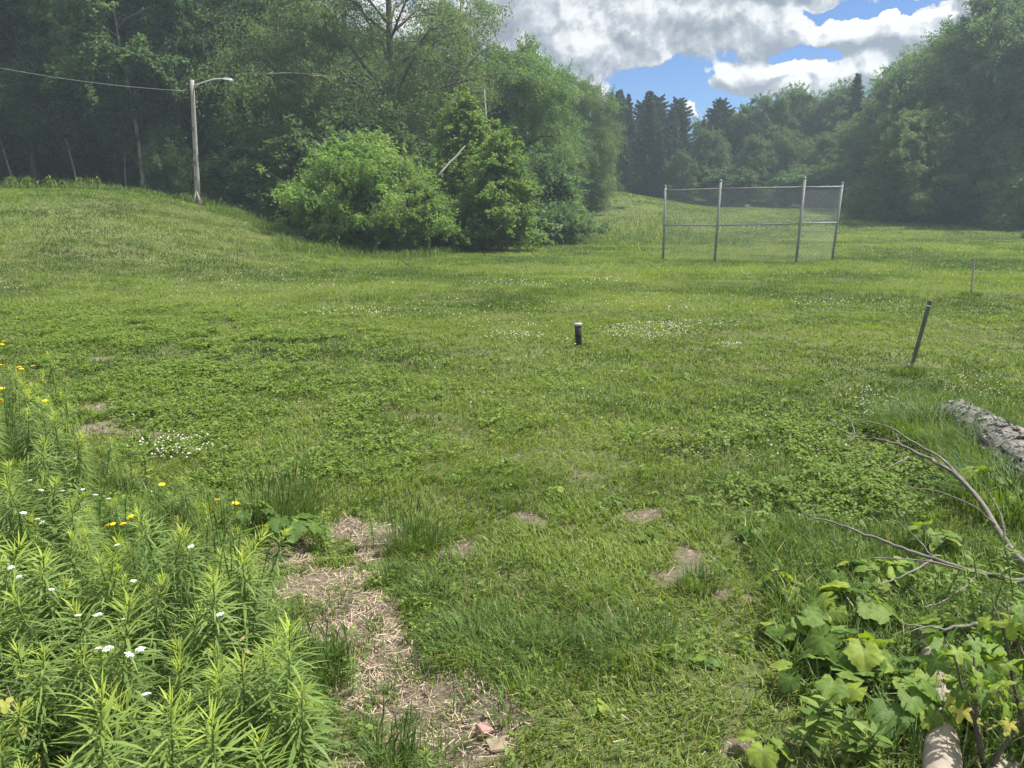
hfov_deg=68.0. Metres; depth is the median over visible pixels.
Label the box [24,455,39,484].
goldenrod
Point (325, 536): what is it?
goldenrod
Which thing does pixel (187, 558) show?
goldenrod
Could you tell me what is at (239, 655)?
goldenrod
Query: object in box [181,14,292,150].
forest tree
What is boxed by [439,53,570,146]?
forest tree
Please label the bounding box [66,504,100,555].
goldenrod
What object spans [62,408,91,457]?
leafy weed
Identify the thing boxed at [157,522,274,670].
goldenrod
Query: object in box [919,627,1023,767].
maple sapling
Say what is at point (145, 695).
yarrow
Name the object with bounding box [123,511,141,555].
goldenrod
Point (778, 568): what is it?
leafy weed
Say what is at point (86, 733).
goldenrod
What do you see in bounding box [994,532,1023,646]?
leafy weed
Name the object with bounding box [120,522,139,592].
yellow hawkweed
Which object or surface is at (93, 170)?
shrub
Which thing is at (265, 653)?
goldenrod
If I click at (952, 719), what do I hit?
vine plant
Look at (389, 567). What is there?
grass clump
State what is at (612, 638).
grass clump
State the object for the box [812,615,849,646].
leafy weed
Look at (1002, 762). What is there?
bare log
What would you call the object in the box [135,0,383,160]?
locust tree
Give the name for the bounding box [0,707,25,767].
yarrow
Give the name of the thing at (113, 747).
goldenrod
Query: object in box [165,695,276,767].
goldenrod
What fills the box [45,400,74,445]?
goldenrod
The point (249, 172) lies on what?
shrub
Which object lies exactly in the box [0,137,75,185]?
shrub
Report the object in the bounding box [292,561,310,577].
grass tuft
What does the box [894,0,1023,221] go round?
maple tree
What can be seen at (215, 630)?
goldenrod
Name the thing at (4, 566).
goldenrod
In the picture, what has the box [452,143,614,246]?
shrub
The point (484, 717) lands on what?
stone
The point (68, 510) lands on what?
goldenrod
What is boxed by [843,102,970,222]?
maple tree
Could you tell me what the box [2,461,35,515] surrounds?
goldenrod
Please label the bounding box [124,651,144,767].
yarrow
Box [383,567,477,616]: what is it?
grass clump
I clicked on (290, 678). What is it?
goldenrod
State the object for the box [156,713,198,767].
goldenrod
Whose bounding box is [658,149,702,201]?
broadleaf tree
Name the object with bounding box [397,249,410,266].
dry stalk
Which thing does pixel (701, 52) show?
sky
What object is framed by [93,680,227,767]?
goldenrod
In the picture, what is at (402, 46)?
forest tree
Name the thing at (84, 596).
leafy weed
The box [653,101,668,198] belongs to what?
pine tree
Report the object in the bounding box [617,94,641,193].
pine tree
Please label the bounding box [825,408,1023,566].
dead branch
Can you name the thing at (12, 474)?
goldenrod
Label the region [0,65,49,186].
crooked sapling
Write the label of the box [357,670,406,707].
grass tuft
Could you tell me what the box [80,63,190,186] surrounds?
thin sapling
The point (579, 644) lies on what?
grass clump
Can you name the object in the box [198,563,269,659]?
goldenrod
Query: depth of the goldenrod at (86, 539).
3.06 m
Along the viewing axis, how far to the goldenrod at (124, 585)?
2.83 m
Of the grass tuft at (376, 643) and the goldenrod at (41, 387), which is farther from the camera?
the goldenrod at (41, 387)
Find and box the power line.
[2,68,181,90]
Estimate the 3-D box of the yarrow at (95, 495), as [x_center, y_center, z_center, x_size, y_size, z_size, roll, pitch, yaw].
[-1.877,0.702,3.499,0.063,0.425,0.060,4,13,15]
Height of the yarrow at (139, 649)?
0.505 m
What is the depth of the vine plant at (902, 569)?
3.36 m
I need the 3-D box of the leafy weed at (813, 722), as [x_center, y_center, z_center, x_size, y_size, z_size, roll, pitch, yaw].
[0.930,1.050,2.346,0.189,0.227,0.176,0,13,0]
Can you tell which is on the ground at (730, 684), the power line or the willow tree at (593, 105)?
the willow tree at (593, 105)
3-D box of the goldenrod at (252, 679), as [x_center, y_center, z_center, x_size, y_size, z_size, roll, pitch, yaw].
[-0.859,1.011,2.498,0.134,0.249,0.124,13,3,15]
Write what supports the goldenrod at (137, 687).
on the ground at (730, 684)
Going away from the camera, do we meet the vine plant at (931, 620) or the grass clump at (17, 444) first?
the vine plant at (931, 620)
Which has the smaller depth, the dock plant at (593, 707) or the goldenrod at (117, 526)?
the dock plant at (593, 707)
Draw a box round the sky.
[186,0,975,170]
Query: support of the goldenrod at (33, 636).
on the ground at (730, 684)
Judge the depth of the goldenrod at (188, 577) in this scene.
3.19 m
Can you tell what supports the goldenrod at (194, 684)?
on the ground at (730, 684)
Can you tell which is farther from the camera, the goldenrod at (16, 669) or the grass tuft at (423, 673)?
the grass tuft at (423, 673)
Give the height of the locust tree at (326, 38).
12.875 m
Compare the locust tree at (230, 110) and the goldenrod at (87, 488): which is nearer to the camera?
the goldenrod at (87, 488)
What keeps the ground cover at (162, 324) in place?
on the ground at (730, 684)
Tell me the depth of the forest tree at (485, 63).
68.19 m
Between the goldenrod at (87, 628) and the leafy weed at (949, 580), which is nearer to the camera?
the goldenrod at (87, 628)
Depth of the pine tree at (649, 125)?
80.61 m
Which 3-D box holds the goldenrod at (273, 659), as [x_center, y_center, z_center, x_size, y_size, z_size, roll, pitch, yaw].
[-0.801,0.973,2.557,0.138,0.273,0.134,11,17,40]
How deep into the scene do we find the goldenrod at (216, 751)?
2.15 m
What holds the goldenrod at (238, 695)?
on the ground at (730, 684)
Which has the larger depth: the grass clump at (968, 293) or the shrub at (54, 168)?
the shrub at (54, 168)
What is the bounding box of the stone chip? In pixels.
[371,547,382,557]
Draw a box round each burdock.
[218,498,279,530]
[239,513,322,549]
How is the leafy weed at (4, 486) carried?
on the ground at (730, 684)
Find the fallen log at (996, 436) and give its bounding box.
[938,399,1023,482]
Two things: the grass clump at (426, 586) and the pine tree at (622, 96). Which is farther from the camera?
the pine tree at (622, 96)
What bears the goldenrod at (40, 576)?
on the ground at (730, 684)
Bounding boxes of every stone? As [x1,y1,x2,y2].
[481,712,493,721]
[486,735,513,753]
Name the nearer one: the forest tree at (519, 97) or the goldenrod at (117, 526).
the goldenrod at (117, 526)
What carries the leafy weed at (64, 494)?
on the ground at (730, 684)
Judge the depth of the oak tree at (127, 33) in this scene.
45.50 m
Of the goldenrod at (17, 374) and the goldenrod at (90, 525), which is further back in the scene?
the goldenrod at (17, 374)
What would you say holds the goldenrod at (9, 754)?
on the ground at (730, 684)
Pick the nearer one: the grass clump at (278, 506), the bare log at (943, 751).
the bare log at (943, 751)
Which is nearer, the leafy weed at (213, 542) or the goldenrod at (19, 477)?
the leafy weed at (213, 542)
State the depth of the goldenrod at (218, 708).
2.22 m
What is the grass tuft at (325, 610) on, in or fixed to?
on the ground at (730, 684)
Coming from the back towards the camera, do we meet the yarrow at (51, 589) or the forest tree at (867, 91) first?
the forest tree at (867, 91)
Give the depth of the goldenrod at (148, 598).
3.07 m
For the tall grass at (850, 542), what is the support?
on the ground at (730, 684)
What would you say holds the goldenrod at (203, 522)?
on the ground at (730, 684)
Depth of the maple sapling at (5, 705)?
2.13 m
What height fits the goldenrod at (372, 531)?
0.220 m
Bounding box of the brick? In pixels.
[474,721,494,739]
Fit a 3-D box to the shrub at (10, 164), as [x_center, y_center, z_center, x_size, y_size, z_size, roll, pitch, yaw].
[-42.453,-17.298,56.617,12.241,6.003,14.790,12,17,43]
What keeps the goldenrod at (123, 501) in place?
on the ground at (730, 684)
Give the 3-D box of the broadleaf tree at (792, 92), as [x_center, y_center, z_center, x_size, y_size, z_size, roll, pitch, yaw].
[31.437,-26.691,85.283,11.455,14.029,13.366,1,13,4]
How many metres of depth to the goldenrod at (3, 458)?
4.75 m
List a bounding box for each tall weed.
[6,176,14,188]
[24,177,33,187]
[45,175,53,188]
[72,176,82,188]
[90,176,106,188]
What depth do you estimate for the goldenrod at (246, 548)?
3.19 m
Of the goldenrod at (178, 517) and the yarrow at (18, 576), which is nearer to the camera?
the yarrow at (18, 576)
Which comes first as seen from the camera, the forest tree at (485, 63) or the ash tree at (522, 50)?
the ash tree at (522, 50)
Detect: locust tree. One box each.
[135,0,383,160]
[227,0,444,232]
[364,0,555,155]
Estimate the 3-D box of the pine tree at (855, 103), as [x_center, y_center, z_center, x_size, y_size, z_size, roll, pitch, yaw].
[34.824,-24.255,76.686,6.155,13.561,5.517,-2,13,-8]
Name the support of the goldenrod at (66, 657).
on the ground at (730, 684)
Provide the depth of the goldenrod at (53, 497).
3.71 m
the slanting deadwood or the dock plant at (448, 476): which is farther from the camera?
the slanting deadwood
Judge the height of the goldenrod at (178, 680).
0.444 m
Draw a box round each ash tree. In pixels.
[0,0,182,187]
[0,0,187,187]
[29,0,236,149]
[434,30,569,192]
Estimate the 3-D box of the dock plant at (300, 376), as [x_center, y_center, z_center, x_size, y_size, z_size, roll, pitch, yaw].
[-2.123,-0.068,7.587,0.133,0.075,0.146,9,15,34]
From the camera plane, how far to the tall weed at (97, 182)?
31.92 m
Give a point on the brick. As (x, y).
(485, 727)
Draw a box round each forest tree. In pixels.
[32,0,274,166]
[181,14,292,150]
[275,18,386,116]
[326,13,384,85]
[335,20,443,156]
[362,31,470,153]
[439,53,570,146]
[467,43,525,89]
[519,69,601,169]
[833,53,931,210]
[879,14,1004,210]
[920,0,1023,188]
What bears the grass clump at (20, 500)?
on the ground at (730, 684)
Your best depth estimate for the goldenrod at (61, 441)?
4.83 m
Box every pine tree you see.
[585,110,599,184]
[595,90,638,190]
[611,119,637,190]
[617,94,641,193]
[620,89,631,134]
[623,91,649,194]
[626,90,666,194]
[632,100,643,124]
[644,128,669,197]
[651,94,668,196]
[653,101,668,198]
[655,106,683,199]
[664,96,695,159]
[679,137,705,202]
[680,117,694,153]
[686,118,708,177]
[704,97,735,205]
[724,111,747,203]
[835,72,872,204]
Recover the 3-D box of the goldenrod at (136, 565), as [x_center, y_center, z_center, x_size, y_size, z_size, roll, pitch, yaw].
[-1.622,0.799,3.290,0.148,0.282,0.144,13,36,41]
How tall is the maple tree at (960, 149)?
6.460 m
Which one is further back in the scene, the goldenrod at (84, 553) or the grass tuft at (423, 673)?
the goldenrod at (84, 553)
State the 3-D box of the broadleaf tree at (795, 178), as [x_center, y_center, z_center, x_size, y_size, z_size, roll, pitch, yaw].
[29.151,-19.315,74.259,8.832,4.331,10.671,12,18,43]
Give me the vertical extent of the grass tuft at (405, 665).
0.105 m
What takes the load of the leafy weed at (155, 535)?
on the ground at (730, 684)
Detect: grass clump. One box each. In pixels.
[0,378,49,471]
[0,457,46,549]
[0,498,51,576]
[46,393,111,476]
[98,483,166,594]
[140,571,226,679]
[161,516,315,678]
[167,459,286,585]
[221,441,335,537]
[283,603,366,693]
[337,691,464,767]
[366,487,459,554]
[368,537,415,586]
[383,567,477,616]
[405,593,563,682]
[463,609,613,700]
[567,592,706,680]
[664,553,737,597]
[833,386,1019,449]
[887,361,930,378]
[894,410,1022,477]
[900,440,1023,538]
[960,287,982,296]
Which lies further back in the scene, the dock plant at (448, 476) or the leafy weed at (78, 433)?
the leafy weed at (78, 433)
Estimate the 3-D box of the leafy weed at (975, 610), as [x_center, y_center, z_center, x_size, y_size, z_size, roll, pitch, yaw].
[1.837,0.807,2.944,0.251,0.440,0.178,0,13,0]
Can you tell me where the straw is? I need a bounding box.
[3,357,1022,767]
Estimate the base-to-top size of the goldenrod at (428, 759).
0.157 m
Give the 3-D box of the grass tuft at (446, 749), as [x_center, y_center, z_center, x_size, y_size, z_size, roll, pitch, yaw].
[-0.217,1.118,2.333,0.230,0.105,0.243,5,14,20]
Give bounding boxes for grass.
[0,172,1023,766]
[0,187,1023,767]
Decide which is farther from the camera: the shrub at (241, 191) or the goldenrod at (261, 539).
the shrub at (241, 191)
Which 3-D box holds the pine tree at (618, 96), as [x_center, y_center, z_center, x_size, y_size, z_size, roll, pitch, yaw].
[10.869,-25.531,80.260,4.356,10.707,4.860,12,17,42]
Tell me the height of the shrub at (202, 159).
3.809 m
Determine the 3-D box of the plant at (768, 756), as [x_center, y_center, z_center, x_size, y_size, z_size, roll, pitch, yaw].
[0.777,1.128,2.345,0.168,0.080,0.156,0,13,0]
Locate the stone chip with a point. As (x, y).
(376, 554)
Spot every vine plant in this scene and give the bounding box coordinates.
[737,525,764,542]
[756,572,804,602]
[759,606,828,646]
[769,648,865,715]
[798,580,905,625]
[803,624,897,682]
[820,559,879,593]
[842,668,942,743]
[850,555,919,593]
[894,655,957,687]
[904,520,961,553]
[907,693,986,734]
[913,612,1007,671]
[944,465,1023,503]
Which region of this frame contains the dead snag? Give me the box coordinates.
[480,89,494,135]
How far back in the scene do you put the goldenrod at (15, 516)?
3.35 m
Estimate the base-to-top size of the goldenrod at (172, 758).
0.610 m
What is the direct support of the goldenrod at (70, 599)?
on the ground at (730, 684)
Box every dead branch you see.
[802,511,1023,607]
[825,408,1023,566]
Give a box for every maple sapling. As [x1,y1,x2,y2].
[0,674,39,765]
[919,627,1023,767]
[970,583,1023,726]
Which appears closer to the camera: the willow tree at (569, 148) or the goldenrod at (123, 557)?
the goldenrod at (123, 557)
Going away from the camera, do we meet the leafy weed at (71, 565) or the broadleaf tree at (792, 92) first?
the leafy weed at (71, 565)
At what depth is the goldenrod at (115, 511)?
3.99 m
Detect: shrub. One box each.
[0,132,114,186]
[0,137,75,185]
[0,138,23,186]
[1,130,126,184]
[61,139,156,190]
[101,135,225,191]
[131,116,205,199]
[174,139,269,208]
[185,151,237,204]
[223,140,317,226]
[226,100,459,239]
[228,173,266,211]
[354,139,511,246]
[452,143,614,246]
[543,201,605,244]
[829,183,900,219]
[971,165,1023,229]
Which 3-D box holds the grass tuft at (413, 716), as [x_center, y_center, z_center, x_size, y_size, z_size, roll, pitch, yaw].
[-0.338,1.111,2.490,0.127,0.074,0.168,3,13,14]
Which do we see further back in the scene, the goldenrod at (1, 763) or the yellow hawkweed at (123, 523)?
the yellow hawkweed at (123, 523)
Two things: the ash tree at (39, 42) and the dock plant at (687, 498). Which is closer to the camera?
the dock plant at (687, 498)
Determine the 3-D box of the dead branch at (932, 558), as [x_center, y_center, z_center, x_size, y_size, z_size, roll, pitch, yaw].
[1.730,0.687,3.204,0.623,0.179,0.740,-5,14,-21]
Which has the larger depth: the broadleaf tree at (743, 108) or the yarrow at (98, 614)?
the broadleaf tree at (743, 108)
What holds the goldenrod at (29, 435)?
on the ground at (730, 684)
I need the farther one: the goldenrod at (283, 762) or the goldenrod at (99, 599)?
the goldenrod at (99, 599)
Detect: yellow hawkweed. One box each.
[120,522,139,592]
[127,514,137,591]
[159,483,173,549]
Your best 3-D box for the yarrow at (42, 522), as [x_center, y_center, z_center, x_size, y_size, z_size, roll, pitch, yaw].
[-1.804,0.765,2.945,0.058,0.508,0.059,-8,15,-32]
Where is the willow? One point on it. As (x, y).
(469, 44)
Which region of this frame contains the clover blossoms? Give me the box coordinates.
[4,266,1022,491]
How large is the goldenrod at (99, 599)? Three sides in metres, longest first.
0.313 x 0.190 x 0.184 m
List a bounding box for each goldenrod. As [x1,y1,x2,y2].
[0,368,27,420]
[0,415,12,469]
[0,446,12,473]
[0,459,41,556]
[0,472,69,580]
[0,486,39,571]
[0,510,36,571]
[0,527,47,673]
[0,529,10,566]
[0,531,24,586]
[0,542,89,671]
[0,554,23,620]
[0,578,20,662]
[0,581,89,720]
[0,597,34,730]
[0,606,52,714]
[0,637,61,731]
[0,661,64,767]
[0,695,53,767]
[0,722,41,767]
[0,736,27,767]
[1,364,22,408]
[1,398,18,428]
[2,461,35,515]
[2,575,88,692]
[5,407,36,444]
[5,459,28,497]
[6,418,38,457]
[8,386,45,451]
[8,641,80,767]
[10,375,49,426]
[10,404,48,483]
[10,567,65,652]
[11,457,21,481]
[11,558,36,592]
[14,753,40,767]
[15,528,54,572]
[16,382,57,428]
[16,510,68,596]
[17,383,53,427]
[17,420,42,455]
[20,433,63,514]
[23,394,64,457]
[24,371,51,410]
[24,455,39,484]
[29,470,58,528]
[30,475,70,552]
[31,410,54,448]
[31,428,64,474]
[32,406,86,492]
[35,361,58,403]
[35,399,70,462]
[38,351,66,405]
[39,637,121,753]
[42,524,104,643]
[43,473,60,501]
[44,395,58,421]
[44,496,106,590]
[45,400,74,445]
[46,593,149,726]
[47,668,164,767]
[49,430,102,513]
[49,484,67,522]
[49,749,100,767]
[50,423,79,476]
[53,391,75,440]
[54,545,98,612]
[55,377,72,404]
[55,529,145,709]
[55,640,137,767]
[56,494,86,530]
[58,566,90,631]
[58,645,77,687]
[60,491,97,560]
[61,431,102,495]
[62,394,75,416]
[63,515,103,579]
[63,582,175,765]
[64,625,92,662]
[65,428,85,462]
[66,457,96,502]
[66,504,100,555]
[68,525,119,615]
[70,445,97,485]
[72,542,100,607]
[72,649,151,767]
[74,721,98,750]
[77,550,138,640]
[77,658,164,763]
[78,509,106,555]
[78,561,139,656]
[79,478,94,500]
[84,627,127,691]
[86,578,126,632]
[86,727,138,767]
[90,526,114,565]
[91,572,143,652]
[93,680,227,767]
[97,438,116,476]
[99,757,127,767]
[101,501,115,533]
[102,494,129,548]
[106,501,123,527]
[108,451,131,483]
[109,630,142,684]
[116,496,130,515]
[116,501,198,636]
[116,537,135,577]
[118,541,154,593]
[119,546,141,587]
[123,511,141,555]
[128,494,148,526]
[128,584,162,663]
[128,656,157,701]
[129,468,140,491]
[129,567,187,684]
[132,532,154,568]
[133,574,172,632]
[133,677,225,767]
[137,524,202,650]
[137,563,168,605]
[142,687,193,760]
[142,689,207,765]
[151,602,223,699]
[151,651,211,766]
[152,475,163,502]
[155,518,222,643]
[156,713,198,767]
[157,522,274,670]
[158,630,234,753]
[162,492,178,515]
[164,516,182,555]
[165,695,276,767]
[166,622,217,723]
[166,665,200,719]
[169,555,201,607]
[173,569,255,700]
[174,475,198,520]
[175,546,205,594]
[175,578,220,648]
[175,585,236,680]
[184,502,229,597]
[190,654,260,767]
[191,511,201,532]
[192,498,220,552]
[194,726,229,766]
[195,638,249,733]
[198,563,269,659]
[198,643,297,767]
[198,665,246,765]
[200,544,237,612]
[209,524,245,572]
[212,544,285,673]
[217,638,253,675]
[224,539,262,589]
[228,557,273,641]
[229,721,304,767]
[232,638,297,755]
[238,657,263,722]
[241,610,342,767]
[243,526,301,620]
[246,633,281,690]
[256,612,275,643]
[258,640,292,693]
[261,597,294,650]
[263,676,356,767]
[264,623,295,673]
[264,732,305,767]
[266,656,327,765]
[269,654,321,710]
[270,640,306,730]
[303,695,335,754]
[316,510,335,547]
[338,655,366,698]
[362,510,380,548]
[411,744,438,767]
[612,739,626,761]
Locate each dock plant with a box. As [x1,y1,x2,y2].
[294,373,305,378]
[437,472,459,483]
[543,486,563,497]
[576,691,612,717]
[602,496,624,506]
[635,532,663,543]
[645,375,656,380]
[656,642,683,658]
[682,495,703,508]
[688,650,723,668]
[730,494,751,504]
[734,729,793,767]
[815,378,826,384]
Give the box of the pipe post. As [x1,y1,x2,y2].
[573,323,581,345]
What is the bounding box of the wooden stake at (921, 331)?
[910,301,931,367]
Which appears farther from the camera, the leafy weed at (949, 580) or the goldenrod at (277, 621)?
the leafy weed at (949, 580)
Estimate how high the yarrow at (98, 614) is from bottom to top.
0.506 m
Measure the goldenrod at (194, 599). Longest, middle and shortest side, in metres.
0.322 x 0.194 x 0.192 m
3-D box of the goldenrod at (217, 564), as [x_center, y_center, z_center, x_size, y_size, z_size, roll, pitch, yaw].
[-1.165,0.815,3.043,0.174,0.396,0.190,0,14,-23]
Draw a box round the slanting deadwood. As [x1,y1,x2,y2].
[437,146,465,176]
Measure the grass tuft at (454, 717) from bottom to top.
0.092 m
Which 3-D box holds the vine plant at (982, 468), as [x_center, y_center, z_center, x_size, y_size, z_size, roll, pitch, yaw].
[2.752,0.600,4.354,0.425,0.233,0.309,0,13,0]
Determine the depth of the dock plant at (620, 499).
4.41 m
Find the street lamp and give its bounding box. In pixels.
[184,77,233,204]
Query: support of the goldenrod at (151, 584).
on the ground at (730, 684)
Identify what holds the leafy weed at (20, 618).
on the ground at (730, 684)
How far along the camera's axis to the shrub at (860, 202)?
58.38 m
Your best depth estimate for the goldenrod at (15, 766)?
1.72 m
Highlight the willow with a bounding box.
[173,0,558,174]
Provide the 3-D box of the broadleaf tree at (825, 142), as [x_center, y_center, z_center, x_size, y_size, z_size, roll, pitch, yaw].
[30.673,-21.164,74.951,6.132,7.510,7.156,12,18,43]
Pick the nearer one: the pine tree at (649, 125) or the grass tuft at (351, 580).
the grass tuft at (351, 580)
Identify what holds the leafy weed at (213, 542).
on the ground at (730, 684)
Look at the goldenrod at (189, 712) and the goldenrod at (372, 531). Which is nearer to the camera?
the goldenrod at (189, 712)
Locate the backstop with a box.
[662,177,843,262]
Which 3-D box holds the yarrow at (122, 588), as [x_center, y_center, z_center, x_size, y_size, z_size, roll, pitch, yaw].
[-1.394,0.810,2.770,0.075,0.504,0.071,4,13,15]
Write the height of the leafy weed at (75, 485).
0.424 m
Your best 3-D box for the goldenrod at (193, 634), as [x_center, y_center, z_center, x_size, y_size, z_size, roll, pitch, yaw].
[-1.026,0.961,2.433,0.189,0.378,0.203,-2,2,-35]
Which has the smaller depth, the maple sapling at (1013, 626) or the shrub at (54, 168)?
the maple sapling at (1013, 626)
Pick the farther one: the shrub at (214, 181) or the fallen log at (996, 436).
the shrub at (214, 181)
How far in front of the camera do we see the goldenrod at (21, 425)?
5.28 m
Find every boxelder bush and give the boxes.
[256,129,460,249]
[273,170,384,244]
[338,175,473,252]
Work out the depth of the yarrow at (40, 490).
3.53 m
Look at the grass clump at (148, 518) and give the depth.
3.28 m
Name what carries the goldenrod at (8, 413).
on the ground at (730, 684)
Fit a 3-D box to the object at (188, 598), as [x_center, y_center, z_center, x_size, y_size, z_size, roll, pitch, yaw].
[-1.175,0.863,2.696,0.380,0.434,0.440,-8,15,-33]
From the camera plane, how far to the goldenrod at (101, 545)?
3.54 m
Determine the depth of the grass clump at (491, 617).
2.93 m
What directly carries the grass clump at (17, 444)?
on the ground at (730, 684)
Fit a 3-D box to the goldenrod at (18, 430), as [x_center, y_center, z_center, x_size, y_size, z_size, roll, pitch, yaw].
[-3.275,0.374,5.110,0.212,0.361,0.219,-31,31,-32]
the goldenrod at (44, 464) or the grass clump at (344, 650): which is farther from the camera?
the goldenrod at (44, 464)
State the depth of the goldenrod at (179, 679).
2.49 m
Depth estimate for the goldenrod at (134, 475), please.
4.51 m
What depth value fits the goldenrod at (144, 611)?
2.79 m
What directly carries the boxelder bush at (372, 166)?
on the ground at (730, 684)
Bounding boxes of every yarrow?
[0,652,27,762]
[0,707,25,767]
[7,565,24,694]
[16,575,45,670]
[19,511,43,603]
[36,518,57,591]
[38,489,55,556]
[39,520,54,600]
[48,588,78,721]
[74,614,92,761]
[92,612,103,697]
[94,494,109,567]
[95,646,122,757]
[102,645,139,766]
[106,498,117,566]
[114,544,139,665]
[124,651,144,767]
[130,579,158,706]
[135,646,160,748]
[140,692,150,762]
[187,544,207,645]
[216,612,231,753]
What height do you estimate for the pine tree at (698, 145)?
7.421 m
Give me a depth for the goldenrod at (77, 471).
4.04 m
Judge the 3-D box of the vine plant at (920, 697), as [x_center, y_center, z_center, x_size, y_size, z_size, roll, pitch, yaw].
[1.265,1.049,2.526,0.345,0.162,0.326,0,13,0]
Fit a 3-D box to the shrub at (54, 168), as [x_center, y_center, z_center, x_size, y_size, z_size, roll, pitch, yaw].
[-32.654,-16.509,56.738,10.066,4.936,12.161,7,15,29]
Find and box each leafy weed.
[0,470,10,514]
[8,588,28,646]
[16,465,80,530]
[27,669,77,749]
[34,483,89,557]
[39,489,89,559]
[51,555,97,584]
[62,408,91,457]
[62,484,108,534]
[64,578,99,657]
[70,587,141,642]
[130,443,156,487]
[139,512,167,549]
[174,573,212,622]
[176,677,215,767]
[199,521,226,566]
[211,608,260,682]
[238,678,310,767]
[724,512,737,529]
[771,558,785,584]
[777,687,844,757]
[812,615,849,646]
[831,703,894,767]
[920,542,967,600]
[956,540,1021,635]
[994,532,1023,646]
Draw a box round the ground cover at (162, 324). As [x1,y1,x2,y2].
[0,298,1023,767]
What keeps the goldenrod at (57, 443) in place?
on the ground at (730, 684)
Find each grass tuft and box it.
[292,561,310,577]
[298,536,328,552]
[306,587,364,619]
[320,568,365,594]
[331,544,360,555]
[346,705,382,742]
[349,629,384,656]
[356,609,388,631]
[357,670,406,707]
[376,638,427,679]
[393,703,430,735]
[405,661,448,684]
[410,720,475,767]
[425,682,481,728]
[445,663,502,703]
[479,680,540,730]
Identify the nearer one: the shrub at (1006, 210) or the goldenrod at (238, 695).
the goldenrod at (238, 695)
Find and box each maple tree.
[816,55,949,208]
[843,18,1003,200]
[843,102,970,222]
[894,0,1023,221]
[916,132,1000,218]
[944,7,1023,222]
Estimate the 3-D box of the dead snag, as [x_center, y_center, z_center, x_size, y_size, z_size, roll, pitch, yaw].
[-1.197,-11.192,36.369,0.883,5.567,0.297,0,13,0]
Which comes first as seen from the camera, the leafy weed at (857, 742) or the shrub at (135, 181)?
the leafy weed at (857, 742)
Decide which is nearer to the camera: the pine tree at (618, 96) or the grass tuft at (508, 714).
the grass tuft at (508, 714)
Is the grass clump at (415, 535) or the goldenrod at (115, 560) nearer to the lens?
the goldenrod at (115, 560)
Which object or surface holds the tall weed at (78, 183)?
on the ground at (730, 684)
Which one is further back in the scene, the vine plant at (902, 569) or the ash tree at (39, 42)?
the ash tree at (39, 42)
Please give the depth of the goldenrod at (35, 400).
5.70 m
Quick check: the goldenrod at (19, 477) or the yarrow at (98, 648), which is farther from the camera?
the goldenrod at (19, 477)
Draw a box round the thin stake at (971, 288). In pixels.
[970,258,974,293]
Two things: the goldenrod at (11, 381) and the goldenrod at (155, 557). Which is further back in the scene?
the goldenrod at (11, 381)
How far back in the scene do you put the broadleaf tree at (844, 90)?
81.79 m
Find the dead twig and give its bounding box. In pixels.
[900,621,977,634]
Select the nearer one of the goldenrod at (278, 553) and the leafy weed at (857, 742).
the leafy weed at (857, 742)
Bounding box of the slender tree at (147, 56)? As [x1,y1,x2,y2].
[24,0,229,188]
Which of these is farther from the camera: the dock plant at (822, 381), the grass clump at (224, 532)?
the dock plant at (822, 381)
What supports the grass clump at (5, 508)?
on the ground at (730, 684)
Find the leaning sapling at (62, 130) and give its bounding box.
[0,54,107,182]
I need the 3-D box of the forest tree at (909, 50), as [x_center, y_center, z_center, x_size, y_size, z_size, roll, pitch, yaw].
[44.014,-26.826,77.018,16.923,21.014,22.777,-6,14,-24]
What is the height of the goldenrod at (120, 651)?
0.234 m
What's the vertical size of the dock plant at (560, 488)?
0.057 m
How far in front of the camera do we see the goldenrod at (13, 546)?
3.48 m
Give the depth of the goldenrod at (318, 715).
2.31 m
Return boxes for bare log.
[915,630,962,767]
[987,752,1017,767]
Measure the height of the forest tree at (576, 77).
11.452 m
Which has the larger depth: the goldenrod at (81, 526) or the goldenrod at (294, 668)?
the goldenrod at (81, 526)
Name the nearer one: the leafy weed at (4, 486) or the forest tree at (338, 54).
the leafy weed at (4, 486)
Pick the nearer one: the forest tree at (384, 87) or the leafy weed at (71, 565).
the leafy weed at (71, 565)
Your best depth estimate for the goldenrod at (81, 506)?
3.67 m
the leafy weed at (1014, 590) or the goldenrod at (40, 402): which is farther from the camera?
the goldenrod at (40, 402)
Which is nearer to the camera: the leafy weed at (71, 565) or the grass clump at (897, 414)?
the leafy weed at (71, 565)
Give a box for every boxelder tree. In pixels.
[419,83,524,249]
[449,121,554,251]
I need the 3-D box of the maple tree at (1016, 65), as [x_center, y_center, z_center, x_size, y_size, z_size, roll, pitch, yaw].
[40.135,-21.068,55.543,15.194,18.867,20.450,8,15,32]
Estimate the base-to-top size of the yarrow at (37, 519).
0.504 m
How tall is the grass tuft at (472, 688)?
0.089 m
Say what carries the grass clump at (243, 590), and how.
on the ground at (730, 684)
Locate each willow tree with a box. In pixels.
[435,28,598,243]
[546,64,632,207]
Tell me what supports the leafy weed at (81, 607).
on the ground at (730, 684)
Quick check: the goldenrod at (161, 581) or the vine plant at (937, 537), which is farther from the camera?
the vine plant at (937, 537)
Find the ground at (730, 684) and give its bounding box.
[0,190,1023,767]
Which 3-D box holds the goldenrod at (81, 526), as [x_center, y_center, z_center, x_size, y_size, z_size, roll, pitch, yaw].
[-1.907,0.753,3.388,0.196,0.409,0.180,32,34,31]
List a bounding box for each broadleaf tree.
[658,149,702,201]
[678,125,735,206]
[686,163,784,206]
[689,115,707,149]
[724,101,786,206]
[731,133,781,206]
[733,89,822,173]
[756,164,848,207]
[757,125,816,206]
[769,81,818,206]
[781,85,852,167]
[785,77,866,205]
[804,131,847,205]
[820,107,882,206]
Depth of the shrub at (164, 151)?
41.03 m
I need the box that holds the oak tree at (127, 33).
[26,0,362,198]

